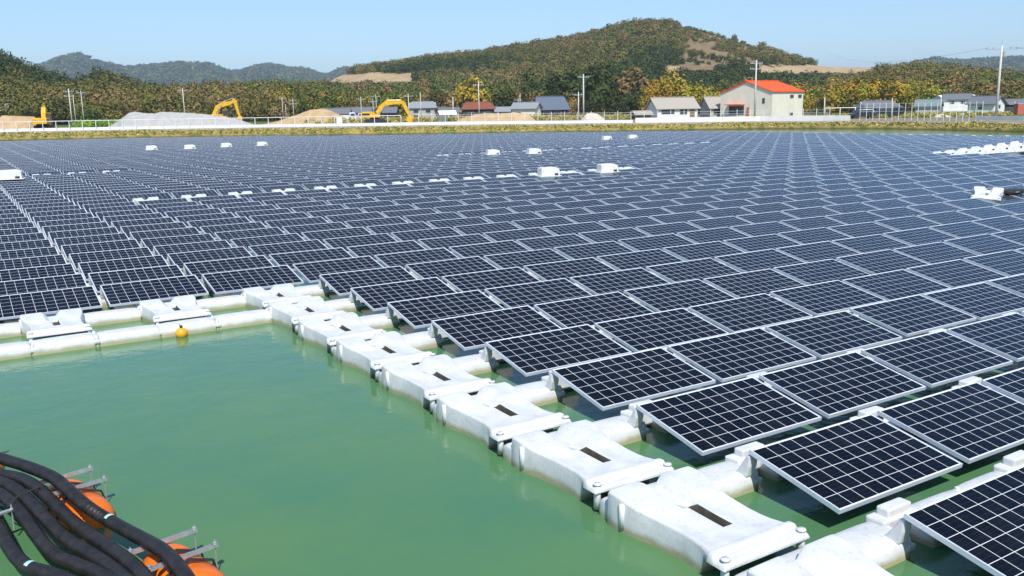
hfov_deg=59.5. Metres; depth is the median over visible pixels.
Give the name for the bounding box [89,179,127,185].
solar panel
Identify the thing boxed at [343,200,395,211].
solar panel
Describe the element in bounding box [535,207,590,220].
solar panel
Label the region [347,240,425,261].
solar panel
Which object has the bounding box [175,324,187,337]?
marker buoy
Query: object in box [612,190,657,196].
solar panel
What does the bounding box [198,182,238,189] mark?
solar panel
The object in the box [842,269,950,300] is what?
solar panel
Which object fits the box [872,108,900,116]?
parked car
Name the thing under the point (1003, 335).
solar panel
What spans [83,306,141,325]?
pontoon float
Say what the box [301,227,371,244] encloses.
solar panel
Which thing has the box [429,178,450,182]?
walkway float
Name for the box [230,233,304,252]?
solar panel
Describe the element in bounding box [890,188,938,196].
solar panel
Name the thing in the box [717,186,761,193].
solar panel
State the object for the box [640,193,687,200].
solar panel
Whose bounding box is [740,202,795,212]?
solar panel
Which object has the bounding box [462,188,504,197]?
solar panel
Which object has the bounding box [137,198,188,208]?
solar panel
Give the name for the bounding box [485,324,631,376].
solar panel
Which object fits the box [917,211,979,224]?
solar panel
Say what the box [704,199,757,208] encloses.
solar panel
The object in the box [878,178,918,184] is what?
solar panel
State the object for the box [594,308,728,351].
solar panel
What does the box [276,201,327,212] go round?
solar panel
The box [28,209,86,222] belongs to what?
solar panel
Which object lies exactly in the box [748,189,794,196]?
solar panel
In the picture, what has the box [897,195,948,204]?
solar panel
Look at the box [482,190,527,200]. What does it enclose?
solar panel
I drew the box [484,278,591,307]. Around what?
solar panel
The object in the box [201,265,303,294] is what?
solar panel
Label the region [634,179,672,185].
solar panel
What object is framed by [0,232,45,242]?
solar panel
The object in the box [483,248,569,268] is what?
solar panel
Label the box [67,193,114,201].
solar panel
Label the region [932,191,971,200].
solar panel
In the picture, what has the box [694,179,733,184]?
solar panel
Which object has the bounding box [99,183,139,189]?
solar panel
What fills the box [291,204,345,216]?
solar panel
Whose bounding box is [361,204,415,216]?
solar panel
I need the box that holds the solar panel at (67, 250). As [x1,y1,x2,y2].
[61,239,140,260]
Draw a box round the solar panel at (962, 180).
[943,177,982,183]
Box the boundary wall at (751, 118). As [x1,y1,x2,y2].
[635,115,850,122]
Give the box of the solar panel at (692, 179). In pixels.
[668,177,704,182]
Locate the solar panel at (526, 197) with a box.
[504,193,552,203]
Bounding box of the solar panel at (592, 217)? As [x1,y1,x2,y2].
[565,211,624,225]
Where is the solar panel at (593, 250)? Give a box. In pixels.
[553,241,634,259]
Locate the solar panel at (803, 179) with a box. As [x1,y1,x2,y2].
[785,176,822,181]
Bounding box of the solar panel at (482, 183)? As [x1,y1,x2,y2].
[463,181,502,188]
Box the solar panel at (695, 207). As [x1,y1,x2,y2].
[661,203,715,214]
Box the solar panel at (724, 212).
[696,207,755,217]
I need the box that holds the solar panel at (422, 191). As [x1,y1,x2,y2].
[401,188,445,196]
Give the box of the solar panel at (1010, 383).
[981,367,1023,402]
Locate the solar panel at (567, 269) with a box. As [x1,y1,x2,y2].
[523,257,616,280]
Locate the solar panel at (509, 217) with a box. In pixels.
[483,211,542,225]
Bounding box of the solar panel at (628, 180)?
[611,177,648,182]
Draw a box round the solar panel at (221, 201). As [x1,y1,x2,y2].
[199,198,250,207]
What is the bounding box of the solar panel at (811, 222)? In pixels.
[779,216,845,229]
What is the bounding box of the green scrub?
[70,118,119,127]
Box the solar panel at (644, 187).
[624,184,665,190]
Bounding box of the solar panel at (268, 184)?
[250,182,289,190]
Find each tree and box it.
[454,77,491,104]
[482,84,514,106]
[508,92,522,105]
[520,68,542,97]
[540,71,567,95]
[561,66,584,101]
[567,98,577,114]
[568,99,577,116]
[581,66,604,111]
[594,61,619,114]
[615,71,636,113]
[623,67,650,100]
[639,77,661,109]
[658,72,672,96]
[667,70,687,96]
[689,83,702,113]
[803,97,816,113]
[841,80,863,111]
[867,80,889,97]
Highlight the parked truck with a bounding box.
[342,113,356,119]
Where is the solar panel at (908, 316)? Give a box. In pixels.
[849,294,976,336]
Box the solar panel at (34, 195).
[12,193,59,203]
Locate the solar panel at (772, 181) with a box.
[754,179,791,184]
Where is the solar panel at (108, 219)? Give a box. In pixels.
[103,213,163,226]
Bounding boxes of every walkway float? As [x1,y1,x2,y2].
[19,308,92,339]
[132,197,158,204]
[139,295,211,324]
[181,194,206,201]
[228,191,251,197]
[242,283,312,309]
[268,296,346,332]
[272,188,295,194]
[298,312,386,354]
[314,185,336,191]
[336,331,435,380]
[354,183,376,188]
[382,354,494,412]
[392,181,413,186]
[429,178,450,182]
[437,382,571,454]
[463,176,485,181]
[496,174,515,177]
[511,420,673,509]
[560,170,583,174]
[607,466,810,575]
[618,167,637,169]
[747,534,893,575]
[932,150,951,153]
[946,149,964,154]
[960,147,977,154]
[970,186,1003,200]
[973,145,990,154]
[988,143,1003,154]
[997,142,1016,154]
[1012,141,1023,152]
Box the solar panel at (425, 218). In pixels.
[403,212,463,225]
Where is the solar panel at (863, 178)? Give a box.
[845,176,883,181]
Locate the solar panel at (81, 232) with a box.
[48,227,118,244]
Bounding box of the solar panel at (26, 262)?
[0,254,66,269]
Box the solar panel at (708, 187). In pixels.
[687,184,728,190]
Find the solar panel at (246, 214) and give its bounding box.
[235,208,292,221]
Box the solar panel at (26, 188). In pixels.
[4,186,47,194]
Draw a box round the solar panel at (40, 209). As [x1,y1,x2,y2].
[24,205,80,217]
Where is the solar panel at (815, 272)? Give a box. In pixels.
[773,259,870,284]
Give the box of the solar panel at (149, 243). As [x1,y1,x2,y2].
[141,233,215,252]
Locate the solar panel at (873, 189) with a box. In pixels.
[852,186,895,193]
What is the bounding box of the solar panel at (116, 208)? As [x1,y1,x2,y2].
[89,205,144,216]
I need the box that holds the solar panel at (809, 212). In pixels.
[781,206,839,218]
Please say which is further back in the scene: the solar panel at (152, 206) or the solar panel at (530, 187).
the solar panel at (530, 187)
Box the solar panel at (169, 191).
[163,187,206,196]
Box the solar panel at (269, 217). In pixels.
[249,212,308,226]
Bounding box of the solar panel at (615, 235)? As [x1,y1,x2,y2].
[578,227,648,244]
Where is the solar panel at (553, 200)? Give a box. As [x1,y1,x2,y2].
[528,196,577,203]
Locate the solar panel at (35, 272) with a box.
[0,263,75,281]
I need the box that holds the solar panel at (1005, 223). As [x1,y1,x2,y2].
[971,215,1023,230]
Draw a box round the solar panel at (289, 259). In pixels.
[269,247,352,270]
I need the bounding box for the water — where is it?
[0,129,1023,575]
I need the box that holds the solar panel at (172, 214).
[164,208,222,221]
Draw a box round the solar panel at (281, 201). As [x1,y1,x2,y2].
[262,197,311,208]
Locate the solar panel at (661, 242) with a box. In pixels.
[618,233,695,251]
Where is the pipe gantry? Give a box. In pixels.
[832,107,855,114]
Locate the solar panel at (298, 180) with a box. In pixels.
[279,178,315,184]
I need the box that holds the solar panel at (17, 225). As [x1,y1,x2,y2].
[0,222,34,229]
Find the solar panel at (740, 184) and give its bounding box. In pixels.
[721,181,760,187]
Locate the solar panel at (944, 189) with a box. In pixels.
[923,185,966,193]
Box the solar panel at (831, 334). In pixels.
[765,310,902,358]
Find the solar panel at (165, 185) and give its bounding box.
[148,183,188,189]
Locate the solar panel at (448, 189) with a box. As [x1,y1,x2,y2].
[443,185,485,193]
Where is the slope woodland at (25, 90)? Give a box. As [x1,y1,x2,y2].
[0,49,377,124]
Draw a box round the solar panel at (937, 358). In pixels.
[861,330,1012,387]
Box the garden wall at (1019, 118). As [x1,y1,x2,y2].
[975,116,1023,120]
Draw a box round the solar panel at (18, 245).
[0,239,51,250]
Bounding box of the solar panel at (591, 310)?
[534,291,654,327]
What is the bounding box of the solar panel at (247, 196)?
[238,192,284,201]
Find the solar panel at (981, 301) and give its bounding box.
[923,282,1023,320]
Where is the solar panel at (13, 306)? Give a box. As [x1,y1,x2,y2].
[0,286,102,319]
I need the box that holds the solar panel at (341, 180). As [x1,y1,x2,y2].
[329,178,365,185]
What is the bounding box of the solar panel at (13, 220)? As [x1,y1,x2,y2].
[0,217,29,223]
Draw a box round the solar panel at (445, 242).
[418,234,491,252]
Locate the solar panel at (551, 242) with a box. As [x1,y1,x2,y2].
[516,234,591,252]
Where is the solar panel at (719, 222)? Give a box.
[687,216,751,229]
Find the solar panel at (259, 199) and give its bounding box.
[249,194,297,204]
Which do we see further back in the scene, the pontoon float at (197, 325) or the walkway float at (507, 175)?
the walkway float at (507, 175)
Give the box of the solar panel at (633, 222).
[598,216,662,229]
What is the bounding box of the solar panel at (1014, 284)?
[988,274,1023,295]
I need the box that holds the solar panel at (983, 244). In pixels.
[944,233,1023,254]
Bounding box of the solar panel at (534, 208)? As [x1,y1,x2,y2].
[507,203,562,215]
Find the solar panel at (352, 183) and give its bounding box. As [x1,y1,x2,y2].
[341,179,384,186]
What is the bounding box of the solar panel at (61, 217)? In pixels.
[33,213,93,226]
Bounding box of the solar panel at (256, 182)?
[240,180,278,186]
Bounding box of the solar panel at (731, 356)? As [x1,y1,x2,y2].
[667,327,816,381]
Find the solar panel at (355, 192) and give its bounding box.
[342,189,386,197]
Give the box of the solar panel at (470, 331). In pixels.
[431,305,561,350]
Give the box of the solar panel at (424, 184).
[409,181,448,188]
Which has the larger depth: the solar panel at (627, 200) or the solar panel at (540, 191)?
the solar panel at (540, 191)
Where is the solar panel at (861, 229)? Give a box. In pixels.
[828,222,895,237]
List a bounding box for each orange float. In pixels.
[32,464,114,530]
[128,525,224,575]
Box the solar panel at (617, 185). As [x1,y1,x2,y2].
[600,182,640,187]
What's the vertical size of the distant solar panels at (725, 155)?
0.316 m
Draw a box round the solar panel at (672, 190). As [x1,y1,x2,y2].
[651,187,694,195]
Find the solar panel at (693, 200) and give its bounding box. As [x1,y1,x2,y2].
[671,196,720,205]
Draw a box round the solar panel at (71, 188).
[54,186,96,192]
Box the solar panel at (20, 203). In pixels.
[18,199,69,209]
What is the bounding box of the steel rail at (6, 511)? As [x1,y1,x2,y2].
[0,504,14,529]
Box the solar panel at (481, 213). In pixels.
[457,207,513,220]
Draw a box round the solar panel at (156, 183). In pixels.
[141,181,180,187]
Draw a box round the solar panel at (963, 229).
[929,221,1002,237]
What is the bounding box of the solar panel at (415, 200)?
[392,197,441,207]
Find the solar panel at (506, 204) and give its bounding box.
[482,200,534,211]
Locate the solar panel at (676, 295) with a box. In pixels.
[623,279,734,311]
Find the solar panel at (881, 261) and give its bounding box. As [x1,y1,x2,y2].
[836,249,927,273]
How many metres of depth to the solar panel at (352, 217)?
26.56 m
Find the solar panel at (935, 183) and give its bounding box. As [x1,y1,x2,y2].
[914,180,954,186]
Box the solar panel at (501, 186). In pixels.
[482,183,522,190]
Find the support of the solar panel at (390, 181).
on the water
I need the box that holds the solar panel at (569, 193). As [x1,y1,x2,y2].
[547,190,591,196]
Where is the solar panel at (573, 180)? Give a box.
[555,178,592,184]
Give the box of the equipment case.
[1004,188,1023,194]
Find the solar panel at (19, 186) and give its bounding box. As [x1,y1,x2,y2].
[2,184,44,192]
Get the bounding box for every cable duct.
[0,452,194,575]
[0,469,154,575]
[0,476,133,575]
[0,486,115,575]
[0,516,75,575]
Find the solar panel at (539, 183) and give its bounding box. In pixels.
[519,180,556,188]
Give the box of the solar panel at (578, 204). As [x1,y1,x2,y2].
[554,199,606,210]
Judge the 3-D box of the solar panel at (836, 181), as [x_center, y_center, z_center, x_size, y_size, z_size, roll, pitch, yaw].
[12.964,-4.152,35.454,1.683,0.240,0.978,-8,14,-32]
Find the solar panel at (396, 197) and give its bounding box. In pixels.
[374,194,422,204]
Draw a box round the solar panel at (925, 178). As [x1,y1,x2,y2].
[907,175,944,181]
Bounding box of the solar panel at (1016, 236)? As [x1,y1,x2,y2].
[991,228,1023,244]
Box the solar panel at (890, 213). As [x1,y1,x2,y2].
[867,207,924,218]
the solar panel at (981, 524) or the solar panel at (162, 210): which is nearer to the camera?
the solar panel at (981, 524)
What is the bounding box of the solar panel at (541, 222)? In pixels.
[511,216,573,231]
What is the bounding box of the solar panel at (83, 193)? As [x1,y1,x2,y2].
[62,190,107,198]
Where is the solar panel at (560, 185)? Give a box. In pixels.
[540,182,581,190]
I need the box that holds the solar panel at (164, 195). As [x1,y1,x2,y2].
[122,192,172,201]
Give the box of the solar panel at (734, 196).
[711,192,756,200]
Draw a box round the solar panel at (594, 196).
[572,193,618,203]
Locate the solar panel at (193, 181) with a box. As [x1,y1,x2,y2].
[182,179,220,184]
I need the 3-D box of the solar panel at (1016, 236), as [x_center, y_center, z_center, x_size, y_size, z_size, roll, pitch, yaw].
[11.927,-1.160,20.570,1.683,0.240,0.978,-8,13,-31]
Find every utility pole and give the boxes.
[63,89,73,126]
[178,88,187,112]
[473,82,483,113]
[577,92,582,119]
[583,74,586,116]
[750,60,762,115]
[986,41,1016,115]
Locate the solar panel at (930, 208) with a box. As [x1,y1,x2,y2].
[906,202,963,213]
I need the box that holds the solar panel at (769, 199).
[745,195,794,203]
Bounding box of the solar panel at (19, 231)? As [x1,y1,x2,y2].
[0,227,39,235]
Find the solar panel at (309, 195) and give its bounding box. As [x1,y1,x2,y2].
[297,191,343,200]
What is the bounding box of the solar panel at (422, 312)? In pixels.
[387,290,504,328]
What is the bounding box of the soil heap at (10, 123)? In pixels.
[0,115,39,128]
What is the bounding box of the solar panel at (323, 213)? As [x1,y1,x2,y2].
[307,208,364,221]
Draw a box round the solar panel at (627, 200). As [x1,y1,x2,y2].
[599,196,648,205]
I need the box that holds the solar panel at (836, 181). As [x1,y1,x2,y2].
[816,178,853,184]
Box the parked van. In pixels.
[894,106,903,113]
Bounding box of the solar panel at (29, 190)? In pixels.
[7,188,51,197]
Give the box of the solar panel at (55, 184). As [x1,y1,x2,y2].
[47,182,86,187]
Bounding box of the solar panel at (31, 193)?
[9,190,55,200]
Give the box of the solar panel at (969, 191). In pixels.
[963,188,1003,194]
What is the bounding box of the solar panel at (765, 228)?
[730,221,797,236]
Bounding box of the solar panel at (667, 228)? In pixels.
[635,222,701,237]
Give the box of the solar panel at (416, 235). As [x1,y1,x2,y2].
[391,227,461,244]
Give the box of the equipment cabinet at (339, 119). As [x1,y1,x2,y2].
[336,117,342,122]
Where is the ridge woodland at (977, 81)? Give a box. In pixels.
[804,59,1023,108]
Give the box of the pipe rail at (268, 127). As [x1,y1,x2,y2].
[0,123,544,132]
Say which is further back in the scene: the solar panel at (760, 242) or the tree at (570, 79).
the tree at (570, 79)
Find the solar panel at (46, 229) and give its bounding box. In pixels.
[42,222,109,238]
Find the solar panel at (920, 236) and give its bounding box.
[882,227,956,245]
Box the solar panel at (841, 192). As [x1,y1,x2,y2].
[818,189,864,196]
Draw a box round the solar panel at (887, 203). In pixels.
[861,199,913,208]
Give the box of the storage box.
[1014,103,1023,114]
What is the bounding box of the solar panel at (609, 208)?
[583,203,637,215]
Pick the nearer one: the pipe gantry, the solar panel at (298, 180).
the solar panel at (298, 180)
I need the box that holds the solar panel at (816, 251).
[775,241,860,262]
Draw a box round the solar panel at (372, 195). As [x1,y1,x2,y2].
[357,191,403,200]
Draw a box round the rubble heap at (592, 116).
[581,113,603,119]
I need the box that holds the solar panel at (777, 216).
[736,211,797,223]
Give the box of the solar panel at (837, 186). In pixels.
[817,183,859,190]
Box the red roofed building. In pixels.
[719,80,804,116]
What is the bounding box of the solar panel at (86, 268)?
[78,255,167,280]
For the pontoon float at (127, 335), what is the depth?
13.83 m
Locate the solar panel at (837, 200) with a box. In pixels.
[820,195,871,204]
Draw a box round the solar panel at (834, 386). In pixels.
[759,351,925,418]
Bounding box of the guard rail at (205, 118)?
[0,115,401,130]
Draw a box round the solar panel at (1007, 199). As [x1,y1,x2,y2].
[977,194,1023,204]
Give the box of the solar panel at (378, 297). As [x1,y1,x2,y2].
[350,277,456,310]
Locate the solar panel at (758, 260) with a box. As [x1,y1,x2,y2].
[714,249,805,271]
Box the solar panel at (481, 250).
[449,240,528,260]
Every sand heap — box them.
[266,109,352,123]
[455,112,535,121]
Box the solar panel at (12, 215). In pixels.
[0,213,25,218]
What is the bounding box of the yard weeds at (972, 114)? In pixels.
[819,110,1013,117]
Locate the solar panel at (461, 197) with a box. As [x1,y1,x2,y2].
[439,193,486,203]
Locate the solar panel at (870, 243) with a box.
[831,234,910,252]
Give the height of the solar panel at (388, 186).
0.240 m
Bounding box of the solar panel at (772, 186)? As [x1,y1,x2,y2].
[751,183,793,190]
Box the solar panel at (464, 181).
[446,179,484,185]
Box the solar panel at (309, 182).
[290,180,327,187]
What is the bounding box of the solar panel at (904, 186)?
[884,183,926,189]
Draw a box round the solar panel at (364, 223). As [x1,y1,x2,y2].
[344,216,407,231]
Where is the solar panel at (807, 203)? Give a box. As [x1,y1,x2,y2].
[782,198,835,208]
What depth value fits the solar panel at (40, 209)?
30.54 m
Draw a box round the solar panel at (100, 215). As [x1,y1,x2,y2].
[95,209,153,221]
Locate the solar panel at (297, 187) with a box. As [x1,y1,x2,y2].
[260,184,305,191]
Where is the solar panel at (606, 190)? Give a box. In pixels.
[587,187,629,194]
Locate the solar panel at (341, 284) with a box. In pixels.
[319,266,416,295]
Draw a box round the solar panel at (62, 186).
[50,184,91,190]
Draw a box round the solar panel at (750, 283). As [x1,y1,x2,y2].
[703,268,804,297]
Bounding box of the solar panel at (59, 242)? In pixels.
[54,233,128,252]
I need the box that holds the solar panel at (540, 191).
[524,188,565,196]
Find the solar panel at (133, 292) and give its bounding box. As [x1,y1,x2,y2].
[100,275,208,306]
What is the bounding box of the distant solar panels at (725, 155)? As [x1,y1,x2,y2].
[0,131,1023,314]
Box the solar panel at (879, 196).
[856,191,903,200]
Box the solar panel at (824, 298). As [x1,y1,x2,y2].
[769,280,886,315]
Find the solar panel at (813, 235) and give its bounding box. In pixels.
[777,227,851,243]
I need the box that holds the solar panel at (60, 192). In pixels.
[58,188,102,195]
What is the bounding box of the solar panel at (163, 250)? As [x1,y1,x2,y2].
[153,240,231,260]
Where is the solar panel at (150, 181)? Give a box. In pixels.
[135,179,173,185]
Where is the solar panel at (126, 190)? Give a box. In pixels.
[110,187,153,194]
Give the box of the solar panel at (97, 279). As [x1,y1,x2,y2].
[88,265,184,292]
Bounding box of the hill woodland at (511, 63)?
[320,17,880,98]
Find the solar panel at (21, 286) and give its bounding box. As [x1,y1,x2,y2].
[0,273,87,295]
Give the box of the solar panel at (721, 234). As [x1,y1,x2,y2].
[676,227,749,243]
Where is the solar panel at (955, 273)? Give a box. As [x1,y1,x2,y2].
[906,259,1007,287]
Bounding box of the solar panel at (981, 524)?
[903,465,1023,575]
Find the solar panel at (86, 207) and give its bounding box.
[82,202,135,212]
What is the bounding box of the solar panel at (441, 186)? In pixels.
[425,183,464,191]
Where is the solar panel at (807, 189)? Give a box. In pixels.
[784,186,828,193]
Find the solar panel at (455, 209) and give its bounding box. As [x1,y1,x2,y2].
[433,204,487,215]
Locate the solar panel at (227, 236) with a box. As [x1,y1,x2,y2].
[214,227,284,244]
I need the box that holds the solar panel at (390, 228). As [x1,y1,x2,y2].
[366,221,432,237]
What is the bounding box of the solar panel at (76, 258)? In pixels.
[69,247,153,269]
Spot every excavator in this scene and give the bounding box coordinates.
[32,105,54,127]
[211,98,242,120]
[361,100,412,122]
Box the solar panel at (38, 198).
[15,196,64,206]
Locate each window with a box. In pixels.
[661,109,674,113]
[680,109,686,114]
[713,109,719,114]
[729,106,743,114]
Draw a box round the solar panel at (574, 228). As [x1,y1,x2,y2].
[543,221,610,237]
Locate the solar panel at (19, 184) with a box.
[0,182,40,190]
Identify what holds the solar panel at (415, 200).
on the water
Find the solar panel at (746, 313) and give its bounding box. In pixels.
[688,293,812,332]
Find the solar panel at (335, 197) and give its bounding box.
[311,194,358,204]
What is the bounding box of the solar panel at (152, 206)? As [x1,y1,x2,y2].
[145,201,198,212]
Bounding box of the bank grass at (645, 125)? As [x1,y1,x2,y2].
[0,120,1023,137]
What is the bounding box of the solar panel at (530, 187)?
[502,185,544,190]
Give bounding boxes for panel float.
[98,288,108,306]
[167,256,173,264]
[183,266,189,275]
[201,277,212,293]
[295,278,332,296]
[324,291,365,311]
[359,306,403,328]
[401,324,447,349]
[404,267,420,278]
[441,279,457,291]
[453,346,504,374]
[483,292,502,304]
[513,370,571,406]
[523,268,540,279]
[533,307,552,321]
[592,325,613,339]
[592,399,651,445]
[663,347,686,361]
[697,441,763,497]
[746,371,767,384]
[834,497,915,569]
[846,348,869,357]
[849,406,884,419]
[928,328,946,333]
[951,376,985,388]
[958,450,1023,489]
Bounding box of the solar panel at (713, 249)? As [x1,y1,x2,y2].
[662,241,744,260]
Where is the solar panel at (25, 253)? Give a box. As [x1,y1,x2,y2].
[0,246,58,259]
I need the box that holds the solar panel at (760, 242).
[723,234,801,251]
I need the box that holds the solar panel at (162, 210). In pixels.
[154,204,209,216]
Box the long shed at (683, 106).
[644,96,700,117]
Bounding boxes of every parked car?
[848,110,876,118]
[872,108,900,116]
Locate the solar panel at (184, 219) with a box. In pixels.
[175,212,234,226]
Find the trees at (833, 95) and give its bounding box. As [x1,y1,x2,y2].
[265,72,962,120]
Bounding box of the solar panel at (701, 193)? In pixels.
[680,189,724,196]
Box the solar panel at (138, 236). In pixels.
[130,227,200,244]
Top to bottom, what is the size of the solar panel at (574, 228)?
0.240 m
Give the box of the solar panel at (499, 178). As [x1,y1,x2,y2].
[482,176,518,183]
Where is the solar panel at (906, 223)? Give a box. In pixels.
[874,216,940,230]
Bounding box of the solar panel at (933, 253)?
[893,242,977,263]
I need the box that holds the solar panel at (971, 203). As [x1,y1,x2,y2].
[943,198,996,209]
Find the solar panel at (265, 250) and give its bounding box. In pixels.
[248,239,328,260]
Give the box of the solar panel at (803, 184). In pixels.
[785,181,825,187]
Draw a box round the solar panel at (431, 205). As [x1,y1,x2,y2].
[412,200,464,211]
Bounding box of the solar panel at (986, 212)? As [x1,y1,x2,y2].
[957,206,1015,218]
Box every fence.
[418,108,829,121]
[859,101,983,120]
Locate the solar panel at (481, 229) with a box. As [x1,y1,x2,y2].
[453,221,519,237]
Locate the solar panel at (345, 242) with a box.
[323,233,397,252]
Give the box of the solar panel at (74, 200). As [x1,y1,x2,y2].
[71,195,121,204]
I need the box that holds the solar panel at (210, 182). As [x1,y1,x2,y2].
[190,180,229,187]
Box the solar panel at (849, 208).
[822,202,878,213]
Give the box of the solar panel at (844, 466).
[749,413,962,513]
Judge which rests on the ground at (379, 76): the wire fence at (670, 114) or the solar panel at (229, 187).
the wire fence at (670, 114)
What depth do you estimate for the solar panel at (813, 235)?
21.29 m
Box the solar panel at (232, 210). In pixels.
[222,205,276,216]
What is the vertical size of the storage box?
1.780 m
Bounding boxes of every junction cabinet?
[0,169,24,179]
[145,145,157,149]
[184,145,195,148]
[221,143,232,146]
[256,142,267,145]
[484,149,500,154]
[525,148,542,153]
[535,167,561,176]
[596,163,619,172]
[600,136,612,139]
[627,135,636,138]
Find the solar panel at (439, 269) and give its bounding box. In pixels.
[405,256,497,279]
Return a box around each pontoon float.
[0,322,21,337]
[0,339,36,360]
[30,331,100,355]
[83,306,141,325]
[96,323,162,346]
[157,315,220,337]
[196,294,245,310]
[214,308,271,329]
[333,347,336,358]
[378,365,413,385]
[433,395,473,418]
[503,431,556,463]
[599,482,655,519]
[649,420,669,432]
[735,548,801,575]
[758,462,785,481]
[767,384,793,399]
[883,419,915,435]
[909,486,959,547]
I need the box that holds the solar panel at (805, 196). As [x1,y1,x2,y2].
[783,192,828,200]
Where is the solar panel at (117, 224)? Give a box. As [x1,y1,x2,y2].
[111,217,174,232]
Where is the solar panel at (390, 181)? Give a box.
[379,177,419,184]
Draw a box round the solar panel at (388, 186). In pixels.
[369,184,410,191]
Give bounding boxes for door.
[690,109,694,116]
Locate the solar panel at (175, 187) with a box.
[155,185,197,192]
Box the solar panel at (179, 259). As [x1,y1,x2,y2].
[167,246,251,269]
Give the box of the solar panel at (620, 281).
[570,267,669,294]
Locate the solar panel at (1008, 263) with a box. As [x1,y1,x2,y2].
[963,250,1023,276]
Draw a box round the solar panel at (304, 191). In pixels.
[284,189,327,197]
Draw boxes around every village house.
[323,107,351,114]
[344,106,374,118]
[374,106,398,118]
[407,101,436,118]
[434,107,461,117]
[460,101,495,116]
[494,106,511,113]
[510,102,542,115]
[534,96,570,115]
[850,100,900,111]
[913,98,943,113]
[932,93,974,111]
[965,95,1007,112]
[1004,98,1023,111]
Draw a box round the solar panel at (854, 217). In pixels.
[825,211,886,224]
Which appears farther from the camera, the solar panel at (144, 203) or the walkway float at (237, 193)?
the walkway float at (237, 193)
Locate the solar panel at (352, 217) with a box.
[325,212,385,225]
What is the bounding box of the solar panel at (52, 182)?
[43,180,82,185]
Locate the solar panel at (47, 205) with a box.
[21,202,74,213]
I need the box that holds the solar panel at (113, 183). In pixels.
[94,181,133,187]
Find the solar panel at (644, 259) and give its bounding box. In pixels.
[596,248,683,269]
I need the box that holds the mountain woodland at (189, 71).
[30,52,1023,85]
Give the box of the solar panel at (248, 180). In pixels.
[230,178,268,184]
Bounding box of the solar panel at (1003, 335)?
[946,313,1023,361]
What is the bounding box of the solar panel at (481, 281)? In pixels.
[442,267,540,292]
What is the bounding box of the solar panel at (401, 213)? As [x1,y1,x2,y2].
[381,208,437,221]
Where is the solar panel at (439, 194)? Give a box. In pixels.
[419,191,464,200]
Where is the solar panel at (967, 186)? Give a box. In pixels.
[952,182,994,189]
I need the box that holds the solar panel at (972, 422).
[877,382,1023,463]
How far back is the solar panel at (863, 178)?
36.52 m
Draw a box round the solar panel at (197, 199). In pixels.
[189,195,237,204]
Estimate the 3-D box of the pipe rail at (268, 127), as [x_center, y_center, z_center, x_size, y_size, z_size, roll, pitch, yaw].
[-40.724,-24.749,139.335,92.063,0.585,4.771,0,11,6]
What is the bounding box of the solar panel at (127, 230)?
[120,222,187,238]
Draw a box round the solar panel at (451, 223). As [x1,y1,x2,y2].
[427,217,488,231]
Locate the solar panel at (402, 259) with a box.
[374,248,458,267]
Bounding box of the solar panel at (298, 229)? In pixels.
[282,222,347,237]
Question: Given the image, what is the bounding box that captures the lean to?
[629,110,653,118]
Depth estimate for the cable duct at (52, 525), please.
6.99 m
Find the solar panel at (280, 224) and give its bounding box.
[265,217,328,231]
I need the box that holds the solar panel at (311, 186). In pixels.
[302,182,345,189]
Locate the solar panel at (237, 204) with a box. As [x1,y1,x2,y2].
[210,201,262,212]
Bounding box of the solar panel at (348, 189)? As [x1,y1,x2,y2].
[327,186,369,194]
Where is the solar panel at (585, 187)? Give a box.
[563,185,604,190]
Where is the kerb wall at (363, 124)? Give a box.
[0,120,632,130]
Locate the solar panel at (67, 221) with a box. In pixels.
[37,217,100,231]
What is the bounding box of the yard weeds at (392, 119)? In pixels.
[300,112,632,123]
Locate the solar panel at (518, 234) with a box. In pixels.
[483,227,554,244]
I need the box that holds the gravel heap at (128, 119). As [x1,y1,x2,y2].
[110,112,253,126]
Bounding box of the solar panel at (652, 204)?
[629,199,680,210]
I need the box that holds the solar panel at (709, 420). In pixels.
[636,376,821,455]
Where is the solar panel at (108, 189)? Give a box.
[104,185,146,192]
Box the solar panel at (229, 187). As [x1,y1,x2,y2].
[207,185,248,193]
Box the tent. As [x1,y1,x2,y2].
[437,110,456,121]
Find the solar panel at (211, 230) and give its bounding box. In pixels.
[200,222,266,238]
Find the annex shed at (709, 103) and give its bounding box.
[699,96,720,116]
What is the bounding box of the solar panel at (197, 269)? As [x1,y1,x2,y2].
[183,255,273,280]
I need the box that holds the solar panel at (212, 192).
[171,189,219,197]
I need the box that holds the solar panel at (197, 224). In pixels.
[187,217,249,232]
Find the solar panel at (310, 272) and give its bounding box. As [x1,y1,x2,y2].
[292,256,382,282]
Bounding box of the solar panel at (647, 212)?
[615,207,672,217]
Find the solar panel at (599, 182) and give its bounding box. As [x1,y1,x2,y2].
[577,180,615,185]
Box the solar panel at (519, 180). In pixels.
[500,178,537,183]
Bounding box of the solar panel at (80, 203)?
[77,198,128,208]
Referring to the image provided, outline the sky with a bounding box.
[0,0,1023,72]
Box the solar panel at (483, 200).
[459,196,508,207]
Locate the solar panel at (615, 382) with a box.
[551,347,715,410]
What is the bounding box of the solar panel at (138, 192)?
[116,190,161,197]
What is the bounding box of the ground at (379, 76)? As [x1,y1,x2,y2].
[0,31,1023,140]
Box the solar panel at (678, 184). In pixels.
[660,181,699,187]
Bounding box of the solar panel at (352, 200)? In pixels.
[326,197,375,208]
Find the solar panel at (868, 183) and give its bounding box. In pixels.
[848,180,889,187]
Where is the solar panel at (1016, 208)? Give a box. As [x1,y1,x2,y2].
[992,202,1023,213]
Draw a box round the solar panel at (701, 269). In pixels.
[646,258,741,282]
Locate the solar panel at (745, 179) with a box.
[726,176,763,182]
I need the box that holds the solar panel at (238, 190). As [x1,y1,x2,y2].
[217,187,263,194]
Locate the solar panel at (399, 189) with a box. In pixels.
[385,186,426,194]
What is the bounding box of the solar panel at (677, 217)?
[649,212,709,225]

